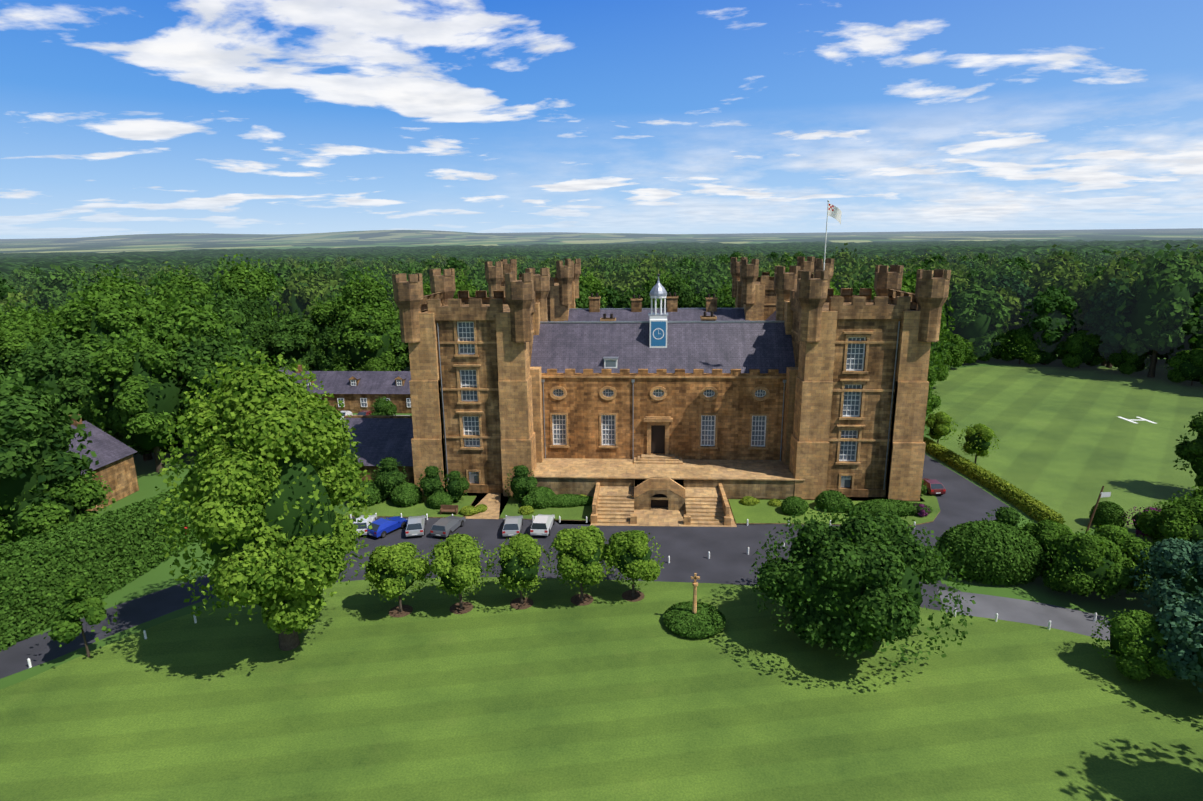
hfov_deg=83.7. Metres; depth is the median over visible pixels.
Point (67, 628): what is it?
young tree
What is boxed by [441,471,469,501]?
shrub
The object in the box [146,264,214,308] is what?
wood tree
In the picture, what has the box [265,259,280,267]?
wood tree
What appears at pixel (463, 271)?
wood tree
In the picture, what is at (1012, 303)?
wood tree
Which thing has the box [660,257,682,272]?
wood tree
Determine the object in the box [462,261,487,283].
wood tree
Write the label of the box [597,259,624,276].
wood tree
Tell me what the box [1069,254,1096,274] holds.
wood tree
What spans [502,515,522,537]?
parked car
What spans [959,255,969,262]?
wood tree
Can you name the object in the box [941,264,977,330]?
wood tree
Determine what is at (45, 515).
hedge
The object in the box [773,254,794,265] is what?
wood tree
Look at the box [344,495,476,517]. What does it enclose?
lawn bed
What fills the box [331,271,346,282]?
wood tree
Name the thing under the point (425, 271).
wood tree
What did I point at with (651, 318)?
castle joinery
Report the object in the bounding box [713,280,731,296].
wood tree
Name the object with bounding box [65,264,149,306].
wood tree
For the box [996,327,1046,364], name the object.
understory
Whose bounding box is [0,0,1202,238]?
sky
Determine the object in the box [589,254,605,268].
wood tree
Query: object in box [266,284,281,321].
wood tree
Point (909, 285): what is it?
wood tree
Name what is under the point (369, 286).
wood tree
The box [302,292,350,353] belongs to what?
wood tree
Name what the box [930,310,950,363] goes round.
wood tree
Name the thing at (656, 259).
wood tree
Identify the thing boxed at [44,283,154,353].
wood tree
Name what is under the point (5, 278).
wood tree
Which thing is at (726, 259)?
wood tree
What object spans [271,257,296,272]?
wood tree
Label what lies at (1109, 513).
shrub
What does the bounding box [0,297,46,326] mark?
wood tree
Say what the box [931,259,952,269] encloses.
wood tree
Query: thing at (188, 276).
wood tree
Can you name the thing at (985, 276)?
wood tree
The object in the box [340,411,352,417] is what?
car
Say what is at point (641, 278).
wood tree
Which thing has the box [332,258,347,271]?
wood tree
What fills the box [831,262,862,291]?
wood tree
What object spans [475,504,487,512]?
shrub
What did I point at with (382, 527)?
parked car
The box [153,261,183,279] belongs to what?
wood tree
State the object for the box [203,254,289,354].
wood tree
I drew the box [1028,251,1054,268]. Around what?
wood tree
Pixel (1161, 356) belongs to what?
wood tree
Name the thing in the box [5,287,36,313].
wood tree
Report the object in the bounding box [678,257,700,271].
wood tree
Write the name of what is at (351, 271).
wood tree
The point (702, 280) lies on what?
wood tree
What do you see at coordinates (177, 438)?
understory
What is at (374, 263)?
wood tree
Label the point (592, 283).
wood tree
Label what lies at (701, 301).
wood tree
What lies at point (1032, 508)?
yellow hedge
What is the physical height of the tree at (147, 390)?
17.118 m
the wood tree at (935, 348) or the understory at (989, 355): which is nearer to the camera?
the wood tree at (935, 348)
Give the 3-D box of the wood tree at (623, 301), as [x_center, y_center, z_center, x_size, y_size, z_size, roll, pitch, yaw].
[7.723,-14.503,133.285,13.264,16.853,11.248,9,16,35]
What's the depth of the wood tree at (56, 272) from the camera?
181.17 m
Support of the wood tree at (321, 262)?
on the ground at (158, 578)
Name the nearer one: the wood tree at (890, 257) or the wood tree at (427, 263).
the wood tree at (427, 263)
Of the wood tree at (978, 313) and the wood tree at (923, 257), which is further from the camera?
the wood tree at (923, 257)
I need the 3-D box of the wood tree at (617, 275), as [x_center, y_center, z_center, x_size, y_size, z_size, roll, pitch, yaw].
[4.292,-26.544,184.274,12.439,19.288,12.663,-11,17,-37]
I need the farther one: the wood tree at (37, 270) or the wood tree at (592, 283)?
the wood tree at (37, 270)
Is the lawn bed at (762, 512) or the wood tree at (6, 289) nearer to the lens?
the lawn bed at (762, 512)
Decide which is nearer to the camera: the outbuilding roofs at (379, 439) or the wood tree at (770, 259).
the outbuilding roofs at (379, 439)
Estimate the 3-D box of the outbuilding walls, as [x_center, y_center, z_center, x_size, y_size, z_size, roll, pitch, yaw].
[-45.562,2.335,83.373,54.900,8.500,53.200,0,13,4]
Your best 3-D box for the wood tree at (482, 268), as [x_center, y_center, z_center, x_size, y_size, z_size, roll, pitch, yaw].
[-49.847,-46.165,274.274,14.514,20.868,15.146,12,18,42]
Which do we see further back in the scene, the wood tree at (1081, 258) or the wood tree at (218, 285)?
the wood tree at (1081, 258)
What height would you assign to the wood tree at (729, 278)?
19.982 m
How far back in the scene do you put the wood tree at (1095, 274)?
149.17 m
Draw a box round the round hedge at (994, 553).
[935,520,1046,586]
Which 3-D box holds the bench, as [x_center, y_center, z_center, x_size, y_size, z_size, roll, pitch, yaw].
[-14.575,10.502,64.125,1.700,0.900,0.520,0,13,4]
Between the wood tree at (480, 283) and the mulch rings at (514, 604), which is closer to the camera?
the mulch rings at (514, 604)
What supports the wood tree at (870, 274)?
on the ground at (158, 578)
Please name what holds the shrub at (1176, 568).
on the ground at (158, 578)
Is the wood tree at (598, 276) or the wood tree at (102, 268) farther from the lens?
the wood tree at (102, 268)
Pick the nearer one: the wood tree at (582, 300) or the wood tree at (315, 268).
the wood tree at (582, 300)
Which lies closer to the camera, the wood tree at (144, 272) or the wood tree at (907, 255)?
the wood tree at (144, 272)
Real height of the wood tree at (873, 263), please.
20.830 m
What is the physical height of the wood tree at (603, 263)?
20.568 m
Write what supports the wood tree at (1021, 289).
on the ground at (158, 578)
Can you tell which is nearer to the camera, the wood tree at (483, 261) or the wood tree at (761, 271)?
the wood tree at (761, 271)
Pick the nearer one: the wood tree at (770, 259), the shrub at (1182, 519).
the shrub at (1182, 519)
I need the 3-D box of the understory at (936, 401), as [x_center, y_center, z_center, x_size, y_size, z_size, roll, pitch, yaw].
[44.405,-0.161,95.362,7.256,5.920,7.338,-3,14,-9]
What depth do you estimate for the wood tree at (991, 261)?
242.14 m
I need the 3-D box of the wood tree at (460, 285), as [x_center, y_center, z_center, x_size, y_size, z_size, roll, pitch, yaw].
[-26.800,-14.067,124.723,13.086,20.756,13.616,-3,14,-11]
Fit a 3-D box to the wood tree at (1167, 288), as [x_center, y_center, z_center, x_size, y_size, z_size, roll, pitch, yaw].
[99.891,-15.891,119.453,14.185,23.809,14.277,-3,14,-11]
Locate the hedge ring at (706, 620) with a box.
[663,601,725,638]
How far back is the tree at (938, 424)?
81.47 m
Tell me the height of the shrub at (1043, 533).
4.238 m
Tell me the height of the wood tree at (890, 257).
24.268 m
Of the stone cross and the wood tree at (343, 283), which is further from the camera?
the wood tree at (343, 283)
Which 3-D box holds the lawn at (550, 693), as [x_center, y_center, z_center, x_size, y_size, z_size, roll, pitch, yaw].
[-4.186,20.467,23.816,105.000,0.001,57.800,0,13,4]
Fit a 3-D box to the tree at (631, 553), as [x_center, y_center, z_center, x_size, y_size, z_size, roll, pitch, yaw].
[2.330,11.802,48.656,4.561,5.200,4.593,-7,15,-24]
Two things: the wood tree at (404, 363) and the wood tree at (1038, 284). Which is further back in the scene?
the wood tree at (1038, 284)
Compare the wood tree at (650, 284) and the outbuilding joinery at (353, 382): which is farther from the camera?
the wood tree at (650, 284)
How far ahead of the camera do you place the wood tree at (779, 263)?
190.11 m
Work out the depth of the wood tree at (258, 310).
118.80 m
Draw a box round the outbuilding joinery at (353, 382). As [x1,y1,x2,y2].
[308,380,410,406]
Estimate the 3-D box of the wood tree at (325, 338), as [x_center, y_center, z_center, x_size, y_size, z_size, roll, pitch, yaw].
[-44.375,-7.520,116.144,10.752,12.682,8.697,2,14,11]
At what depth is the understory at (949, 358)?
123.05 m
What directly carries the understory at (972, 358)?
on the ground at (158, 578)
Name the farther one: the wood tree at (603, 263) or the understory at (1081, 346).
the wood tree at (603, 263)
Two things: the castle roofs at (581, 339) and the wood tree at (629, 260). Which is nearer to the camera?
the castle roofs at (581, 339)
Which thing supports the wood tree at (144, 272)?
on the ground at (158, 578)
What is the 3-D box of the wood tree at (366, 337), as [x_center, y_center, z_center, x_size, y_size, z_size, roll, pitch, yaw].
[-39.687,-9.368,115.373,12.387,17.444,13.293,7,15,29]
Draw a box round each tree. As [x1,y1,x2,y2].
[0,270,10,283]
[0,277,23,299]
[0,291,18,310]
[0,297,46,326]
[0,307,57,336]
[0,320,46,381]
[0,330,91,385]
[0,357,7,381]
[0,370,98,519]
[5,265,46,289]
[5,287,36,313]
[8,296,49,315]
[10,281,33,299]
[15,338,93,414]
[19,283,36,294]
[28,265,89,312]
[30,266,39,274]
[32,323,75,347]
[33,264,70,291]
[35,574,117,657]
[36,304,65,322]
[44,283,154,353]
[59,287,87,308]
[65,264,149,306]
[67,267,100,285]
[79,330,177,460]
[82,267,105,278]
[84,322,196,472]
[90,262,114,275]
[101,341,183,452]
[105,270,128,282]
[118,268,134,279]
[121,284,194,341]
[127,274,151,290]
[131,263,159,279]
[138,288,255,425]
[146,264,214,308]
[147,263,162,271]
[150,270,179,295]
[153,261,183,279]
[155,327,252,365]
[155,349,371,650]
[171,326,265,444]
[176,262,195,275]
[180,271,205,282]
[189,269,205,278]
[198,290,267,364]
[201,257,250,283]
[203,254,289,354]
[204,274,221,285]
[207,276,224,300]
[227,287,273,364]
[252,259,297,280]
[260,309,325,370]
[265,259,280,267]
[265,269,287,289]
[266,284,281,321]
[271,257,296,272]
[272,265,329,321]
[287,257,306,269]
[296,261,328,276]
[296,263,318,272]
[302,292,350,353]
[305,263,344,301]
[309,258,334,271]
[311,263,343,280]
[315,321,354,370]
[322,285,343,304]
[325,276,348,300]
[328,295,407,370]
[329,264,353,275]
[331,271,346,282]
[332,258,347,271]
[334,266,399,324]
[336,294,351,314]
[338,429,358,470]
[340,267,364,282]
[362,266,390,286]
[366,260,384,274]
[367,259,384,267]
[369,396,396,415]
[384,264,403,272]
[384,265,402,276]
[385,280,393,302]
[386,319,409,370]
[387,267,429,287]
[387,293,399,321]
[399,266,417,272]
[401,258,423,270]
[417,260,441,272]
[422,256,446,280]
[422,276,430,295]
[426,268,479,298]
[440,254,449,264]
[441,257,467,274]
[447,261,470,280]
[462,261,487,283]
[465,262,484,271]
[465,274,487,290]
[473,255,485,267]
[507,253,522,263]
[541,253,564,266]
[544,260,559,277]
[575,284,588,307]
[579,255,592,269]
[579,266,607,306]
[579,287,603,307]
[581,262,615,292]
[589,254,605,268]
[591,258,616,270]
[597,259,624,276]
[598,285,623,307]
[606,264,624,283]
[608,268,626,284]
[610,267,639,294]
[615,285,663,307]
[618,262,640,277]
[620,259,637,267]
[621,259,665,295]
[631,254,655,272]
[638,262,668,277]
[638,263,669,277]
[639,268,671,294]
[644,249,666,268]
[657,270,701,307]
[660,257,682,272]
[666,259,697,278]
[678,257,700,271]
[683,261,720,295]
[692,287,727,307]
[693,257,707,265]
[695,254,729,272]
[700,259,727,278]
[709,272,731,287]
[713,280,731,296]
[717,254,730,264]
[717,268,731,280]
[717,288,734,307]
[728,253,761,270]
[729,251,742,261]
[749,503,975,667]
[758,263,773,276]
[760,261,771,269]
[764,254,776,261]
[767,252,778,260]
[768,252,797,275]
[769,257,813,276]
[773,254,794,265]
[787,252,806,267]
[819,251,831,257]
[829,243,863,271]
[830,274,846,294]
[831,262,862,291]
[833,259,858,277]
[849,261,905,287]
[853,277,873,294]
[859,255,884,270]
[871,281,902,299]
[875,267,954,370]
[883,250,900,263]
[885,257,906,265]
[897,259,915,278]
[898,250,914,261]
[902,265,954,329]
[909,250,932,263]
[910,259,950,274]
[911,262,927,268]
[922,253,948,269]
[924,411,957,442]
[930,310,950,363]
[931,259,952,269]
[934,259,960,274]
[941,250,950,256]
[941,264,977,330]
[944,259,968,275]
[945,276,1010,362]
[948,253,964,266]
[954,259,971,266]
[957,423,1000,462]
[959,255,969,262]
[961,259,978,272]
[962,255,985,266]
[966,271,979,281]
[968,266,995,287]
[972,253,988,263]
[978,253,1004,269]
[980,262,1032,284]
[984,269,1033,329]
[991,285,1022,333]
[998,251,1013,258]
[1000,257,1022,270]
[1015,257,1030,271]
[1017,291,1045,326]
[1020,285,1083,364]
[1021,255,1033,262]
[1022,250,1036,255]
[1024,263,1085,297]
[1028,244,1088,280]
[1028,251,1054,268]
[1035,261,1093,358]
[1063,248,1096,270]
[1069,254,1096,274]
[1073,250,1141,365]
[1082,278,1136,367]
[1084,267,1104,286]
[1103,254,1127,267]
[1105,257,1135,267]
[1113,243,1202,376]
[1115,258,1139,272]
[1116,248,1151,268]
[1150,350,1168,363]
[1162,248,1190,259]
[1164,346,1180,358]
[1167,290,1202,356]
[1173,412,1202,486]
[1179,244,1202,268]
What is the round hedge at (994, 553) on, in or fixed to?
on the ground at (158, 578)
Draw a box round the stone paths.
[464,493,736,526]
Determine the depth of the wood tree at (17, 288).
197.91 m
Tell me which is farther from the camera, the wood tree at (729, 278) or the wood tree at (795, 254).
the wood tree at (795, 254)
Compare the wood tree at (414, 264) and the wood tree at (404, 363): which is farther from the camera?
the wood tree at (414, 264)
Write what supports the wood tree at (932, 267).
on the ground at (158, 578)
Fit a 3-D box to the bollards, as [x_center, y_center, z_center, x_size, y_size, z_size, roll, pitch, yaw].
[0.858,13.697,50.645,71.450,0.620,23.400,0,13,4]
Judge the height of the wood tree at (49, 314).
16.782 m
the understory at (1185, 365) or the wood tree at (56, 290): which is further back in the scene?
the wood tree at (56, 290)
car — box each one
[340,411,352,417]
[353,514,376,535]
[357,410,371,414]
[367,516,407,538]
[405,515,425,537]
[430,515,465,537]
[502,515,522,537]
[530,514,554,536]
[922,478,945,495]
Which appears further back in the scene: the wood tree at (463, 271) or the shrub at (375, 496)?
the wood tree at (463, 271)
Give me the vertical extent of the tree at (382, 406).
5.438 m
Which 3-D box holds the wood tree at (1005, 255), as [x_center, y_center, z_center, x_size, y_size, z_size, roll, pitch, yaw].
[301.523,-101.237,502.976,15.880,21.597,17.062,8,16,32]
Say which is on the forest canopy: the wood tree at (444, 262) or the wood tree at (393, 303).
the wood tree at (444, 262)
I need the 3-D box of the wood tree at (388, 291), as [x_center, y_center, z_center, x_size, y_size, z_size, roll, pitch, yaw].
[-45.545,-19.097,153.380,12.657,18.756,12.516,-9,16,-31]
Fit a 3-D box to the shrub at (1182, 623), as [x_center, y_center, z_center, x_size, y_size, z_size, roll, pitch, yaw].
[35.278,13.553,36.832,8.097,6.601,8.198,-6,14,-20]
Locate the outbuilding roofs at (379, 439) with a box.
[67,367,413,474]
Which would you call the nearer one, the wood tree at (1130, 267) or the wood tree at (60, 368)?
the wood tree at (60, 368)
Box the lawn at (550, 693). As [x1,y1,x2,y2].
[0,577,1202,800]
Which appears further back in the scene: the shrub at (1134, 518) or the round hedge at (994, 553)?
the shrub at (1134, 518)
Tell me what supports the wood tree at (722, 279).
on the ground at (158, 578)
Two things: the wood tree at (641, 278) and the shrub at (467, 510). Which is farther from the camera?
the wood tree at (641, 278)
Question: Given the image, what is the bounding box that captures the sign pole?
[1085,486,1110,533]
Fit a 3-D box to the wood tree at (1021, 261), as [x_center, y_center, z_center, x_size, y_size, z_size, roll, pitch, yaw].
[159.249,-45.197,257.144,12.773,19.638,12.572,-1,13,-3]
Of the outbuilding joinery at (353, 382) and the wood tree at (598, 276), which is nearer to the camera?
the outbuilding joinery at (353, 382)
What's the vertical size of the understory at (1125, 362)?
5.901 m
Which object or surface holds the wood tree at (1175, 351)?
on the lawn field
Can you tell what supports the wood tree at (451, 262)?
on the ground at (158, 578)
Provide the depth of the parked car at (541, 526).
58.88 m
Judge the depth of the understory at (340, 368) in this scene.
113.14 m
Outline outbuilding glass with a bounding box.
[306,380,410,406]
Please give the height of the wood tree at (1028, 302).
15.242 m
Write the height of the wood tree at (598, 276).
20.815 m
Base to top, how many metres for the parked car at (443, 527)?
1.255 m
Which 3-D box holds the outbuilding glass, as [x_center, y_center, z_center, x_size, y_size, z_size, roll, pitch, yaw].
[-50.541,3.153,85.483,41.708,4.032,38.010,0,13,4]
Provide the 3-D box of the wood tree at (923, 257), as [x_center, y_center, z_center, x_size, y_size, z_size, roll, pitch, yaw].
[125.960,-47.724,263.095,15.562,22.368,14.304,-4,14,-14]
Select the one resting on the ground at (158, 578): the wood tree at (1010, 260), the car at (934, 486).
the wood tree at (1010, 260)
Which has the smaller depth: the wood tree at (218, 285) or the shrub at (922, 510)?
the shrub at (922, 510)
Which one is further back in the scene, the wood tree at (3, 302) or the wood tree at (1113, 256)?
the wood tree at (1113, 256)
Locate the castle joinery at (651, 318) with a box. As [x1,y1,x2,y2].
[457,296,865,486]
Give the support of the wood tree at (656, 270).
on the ground at (158, 578)
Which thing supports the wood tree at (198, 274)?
on the ground at (158, 578)
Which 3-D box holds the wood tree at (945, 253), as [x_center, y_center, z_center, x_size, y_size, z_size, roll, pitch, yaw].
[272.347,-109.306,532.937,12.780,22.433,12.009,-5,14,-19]
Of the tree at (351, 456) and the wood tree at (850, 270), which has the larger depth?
the wood tree at (850, 270)
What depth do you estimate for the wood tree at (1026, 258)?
358.13 m
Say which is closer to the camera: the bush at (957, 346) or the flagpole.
the flagpole
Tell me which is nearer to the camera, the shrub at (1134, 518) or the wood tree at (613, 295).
the shrub at (1134, 518)
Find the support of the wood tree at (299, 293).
on the ground at (158, 578)
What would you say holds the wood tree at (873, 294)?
on the ground at (158, 578)
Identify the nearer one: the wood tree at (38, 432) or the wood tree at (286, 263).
the wood tree at (38, 432)
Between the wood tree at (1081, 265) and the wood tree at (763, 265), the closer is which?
the wood tree at (1081, 265)
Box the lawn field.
[930,366,1202,533]
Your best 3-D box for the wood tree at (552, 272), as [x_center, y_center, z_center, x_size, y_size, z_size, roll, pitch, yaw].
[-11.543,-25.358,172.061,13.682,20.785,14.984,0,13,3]
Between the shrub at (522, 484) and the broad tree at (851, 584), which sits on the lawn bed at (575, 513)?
the shrub at (522, 484)
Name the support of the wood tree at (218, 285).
on the ground at (158, 578)
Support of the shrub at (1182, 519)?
on the ground at (158, 578)
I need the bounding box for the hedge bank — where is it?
[0,483,200,651]
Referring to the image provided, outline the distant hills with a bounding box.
[0,230,748,242]
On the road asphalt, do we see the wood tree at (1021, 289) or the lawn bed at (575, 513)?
the lawn bed at (575, 513)
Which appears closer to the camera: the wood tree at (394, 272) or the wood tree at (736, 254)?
the wood tree at (394, 272)
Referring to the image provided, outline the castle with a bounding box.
[392,256,950,524]
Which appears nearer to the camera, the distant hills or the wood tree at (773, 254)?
the wood tree at (773, 254)
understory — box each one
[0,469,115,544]
[67,400,119,440]
[174,423,182,442]
[284,363,314,370]
[323,364,351,370]
[352,357,398,370]
[925,394,935,419]
[926,385,941,414]
[927,363,937,385]
[929,353,949,384]
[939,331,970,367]
[939,352,953,372]
[963,339,978,363]
[978,332,1008,361]
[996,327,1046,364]
[1055,330,1107,367]
[1106,348,1151,374]
[1165,348,1202,385]
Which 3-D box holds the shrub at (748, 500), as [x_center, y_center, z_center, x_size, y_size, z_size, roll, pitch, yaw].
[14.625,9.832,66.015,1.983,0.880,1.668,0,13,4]
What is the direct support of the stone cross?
on the lawn at (550, 693)
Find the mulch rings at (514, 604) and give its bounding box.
[388,590,644,616]
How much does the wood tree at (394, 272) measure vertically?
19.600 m
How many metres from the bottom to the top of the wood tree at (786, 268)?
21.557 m
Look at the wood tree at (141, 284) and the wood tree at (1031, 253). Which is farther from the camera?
the wood tree at (1031, 253)
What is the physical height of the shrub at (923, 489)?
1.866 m
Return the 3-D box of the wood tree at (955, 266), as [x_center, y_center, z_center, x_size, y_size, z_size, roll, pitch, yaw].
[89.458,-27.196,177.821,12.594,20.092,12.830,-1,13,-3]
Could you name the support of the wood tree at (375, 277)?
on the ground at (158, 578)
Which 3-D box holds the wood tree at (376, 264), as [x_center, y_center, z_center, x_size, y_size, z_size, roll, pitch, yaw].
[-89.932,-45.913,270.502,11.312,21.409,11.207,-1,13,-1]
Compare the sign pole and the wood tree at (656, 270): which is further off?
the wood tree at (656, 270)
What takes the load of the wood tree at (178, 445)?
on the ground at (158, 578)
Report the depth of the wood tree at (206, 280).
150.05 m
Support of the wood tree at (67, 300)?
on the ground at (158, 578)
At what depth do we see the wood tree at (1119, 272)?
129.95 m
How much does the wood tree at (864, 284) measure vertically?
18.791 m
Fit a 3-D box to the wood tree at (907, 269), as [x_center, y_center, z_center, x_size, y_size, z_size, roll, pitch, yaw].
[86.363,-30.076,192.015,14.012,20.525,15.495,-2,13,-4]
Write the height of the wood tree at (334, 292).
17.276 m
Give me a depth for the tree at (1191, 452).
66.00 m
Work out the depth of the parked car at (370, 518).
59.68 m
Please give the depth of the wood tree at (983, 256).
309.00 m
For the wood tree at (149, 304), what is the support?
on the ground at (158, 578)
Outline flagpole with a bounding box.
[823,200,841,269]
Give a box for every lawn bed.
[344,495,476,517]
[499,496,591,520]
[728,493,939,525]
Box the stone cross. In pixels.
[691,573,699,613]
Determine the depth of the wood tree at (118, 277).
186.85 m
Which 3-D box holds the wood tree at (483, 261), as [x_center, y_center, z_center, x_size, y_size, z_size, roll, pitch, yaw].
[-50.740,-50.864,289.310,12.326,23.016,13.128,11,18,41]
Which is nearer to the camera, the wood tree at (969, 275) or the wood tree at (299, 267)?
the wood tree at (969, 275)
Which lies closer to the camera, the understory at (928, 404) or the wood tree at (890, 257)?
the understory at (928, 404)
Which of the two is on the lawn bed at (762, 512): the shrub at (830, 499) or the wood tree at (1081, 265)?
the shrub at (830, 499)
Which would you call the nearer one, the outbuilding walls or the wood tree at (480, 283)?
the outbuilding walls
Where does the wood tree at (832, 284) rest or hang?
on the ground at (158, 578)
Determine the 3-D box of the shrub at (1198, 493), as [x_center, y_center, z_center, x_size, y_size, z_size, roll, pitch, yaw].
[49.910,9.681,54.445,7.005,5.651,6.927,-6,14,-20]
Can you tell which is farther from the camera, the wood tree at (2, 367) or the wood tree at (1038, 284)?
the wood tree at (1038, 284)
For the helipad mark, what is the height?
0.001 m
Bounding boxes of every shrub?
[351,480,387,506]
[371,457,408,497]
[390,482,421,506]
[417,465,447,496]
[426,491,452,508]
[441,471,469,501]
[459,505,479,515]
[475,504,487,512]
[505,465,537,501]
[518,505,533,514]
[521,486,555,508]
[549,494,593,507]
[740,496,759,505]
[768,499,780,506]
[781,496,808,515]
[814,489,853,512]
[848,499,932,516]
[913,504,928,516]
[920,479,926,494]
[982,506,1025,528]
[1016,519,1073,575]
[1037,532,1135,598]
[1077,524,1155,592]
[1089,501,1126,527]
[1091,609,1176,680]
[1122,506,1160,537]
[1129,538,1202,611]
[1135,496,1202,547]
[1150,585,1202,692]
[1160,486,1202,508]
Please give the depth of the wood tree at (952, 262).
289.46 m
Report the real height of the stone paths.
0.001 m
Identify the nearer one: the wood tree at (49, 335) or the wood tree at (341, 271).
the wood tree at (49, 335)
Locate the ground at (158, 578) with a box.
[0,228,1202,689]
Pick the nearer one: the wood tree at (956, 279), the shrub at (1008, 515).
the shrub at (1008, 515)
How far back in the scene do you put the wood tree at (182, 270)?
295.09 m
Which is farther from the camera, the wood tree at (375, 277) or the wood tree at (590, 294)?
the wood tree at (375, 277)
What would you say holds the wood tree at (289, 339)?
on the ground at (158, 578)
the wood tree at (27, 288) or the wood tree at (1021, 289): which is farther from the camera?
the wood tree at (27, 288)
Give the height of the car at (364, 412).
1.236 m
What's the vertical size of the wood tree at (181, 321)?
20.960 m
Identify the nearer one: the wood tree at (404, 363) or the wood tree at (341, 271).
the wood tree at (404, 363)
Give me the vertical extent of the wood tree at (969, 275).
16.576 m
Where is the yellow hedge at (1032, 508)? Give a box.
[923,436,1065,524]
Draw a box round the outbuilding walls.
[69,365,414,510]
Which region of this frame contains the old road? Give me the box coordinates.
[937,589,1111,639]
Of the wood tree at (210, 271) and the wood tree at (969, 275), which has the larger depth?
the wood tree at (210, 271)
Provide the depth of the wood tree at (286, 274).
159.06 m
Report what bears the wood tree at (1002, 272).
on the ground at (158, 578)
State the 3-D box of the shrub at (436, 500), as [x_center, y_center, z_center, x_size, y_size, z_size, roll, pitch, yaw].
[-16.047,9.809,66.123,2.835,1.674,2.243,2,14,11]
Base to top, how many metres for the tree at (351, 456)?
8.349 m
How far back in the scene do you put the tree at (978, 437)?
75.18 m
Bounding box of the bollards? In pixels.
[27,513,1096,667]
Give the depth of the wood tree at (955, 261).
267.34 m
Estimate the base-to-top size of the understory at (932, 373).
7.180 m
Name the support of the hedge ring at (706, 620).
on the lawn at (550, 693)
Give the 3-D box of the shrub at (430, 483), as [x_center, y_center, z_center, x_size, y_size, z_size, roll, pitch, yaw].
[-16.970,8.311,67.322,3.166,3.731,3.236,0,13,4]
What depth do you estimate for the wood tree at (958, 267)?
190.22 m
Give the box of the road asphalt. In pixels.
[0,454,1009,678]
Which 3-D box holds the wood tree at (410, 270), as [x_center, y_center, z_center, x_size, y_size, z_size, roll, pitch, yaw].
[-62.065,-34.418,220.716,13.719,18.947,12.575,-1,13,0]
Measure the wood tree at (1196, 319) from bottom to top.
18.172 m
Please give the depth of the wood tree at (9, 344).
93.94 m
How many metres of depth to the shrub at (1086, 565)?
46.94 m
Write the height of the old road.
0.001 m
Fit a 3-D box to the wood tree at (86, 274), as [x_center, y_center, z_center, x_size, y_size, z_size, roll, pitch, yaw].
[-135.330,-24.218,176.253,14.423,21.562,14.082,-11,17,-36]
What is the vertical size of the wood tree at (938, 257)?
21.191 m
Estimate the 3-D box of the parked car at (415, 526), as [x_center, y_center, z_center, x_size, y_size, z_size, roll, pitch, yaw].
[-16.793,11.165,60.702,1.813,1.236,3.824,-3,14,-11]
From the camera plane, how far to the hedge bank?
48.54 m
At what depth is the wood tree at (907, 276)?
134.07 m
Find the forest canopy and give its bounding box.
[0,239,1202,277]
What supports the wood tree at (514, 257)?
on the ground at (158, 578)
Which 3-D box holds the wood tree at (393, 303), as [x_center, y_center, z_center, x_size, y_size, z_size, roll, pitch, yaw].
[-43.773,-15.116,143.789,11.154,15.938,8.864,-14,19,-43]
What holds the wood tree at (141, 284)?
on the ground at (158, 578)
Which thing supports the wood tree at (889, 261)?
on the ground at (158, 578)
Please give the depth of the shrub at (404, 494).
66.03 m
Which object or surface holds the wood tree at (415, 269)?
on the ground at (158, 578)
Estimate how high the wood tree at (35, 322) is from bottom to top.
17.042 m
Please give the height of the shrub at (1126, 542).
4.709 m
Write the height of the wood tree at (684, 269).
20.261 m
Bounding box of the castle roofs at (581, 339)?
[530,269,794,372]
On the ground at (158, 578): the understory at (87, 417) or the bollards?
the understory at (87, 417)
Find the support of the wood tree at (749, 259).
on the ground at (158, 578)
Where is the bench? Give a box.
[439,505,457,514]
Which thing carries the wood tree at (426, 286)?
on the ground at (158, 578)
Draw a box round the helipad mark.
[1119,417,1154,422]
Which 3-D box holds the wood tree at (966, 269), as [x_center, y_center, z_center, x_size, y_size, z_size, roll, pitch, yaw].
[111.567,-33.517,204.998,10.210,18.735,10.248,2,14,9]
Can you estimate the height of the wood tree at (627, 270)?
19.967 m

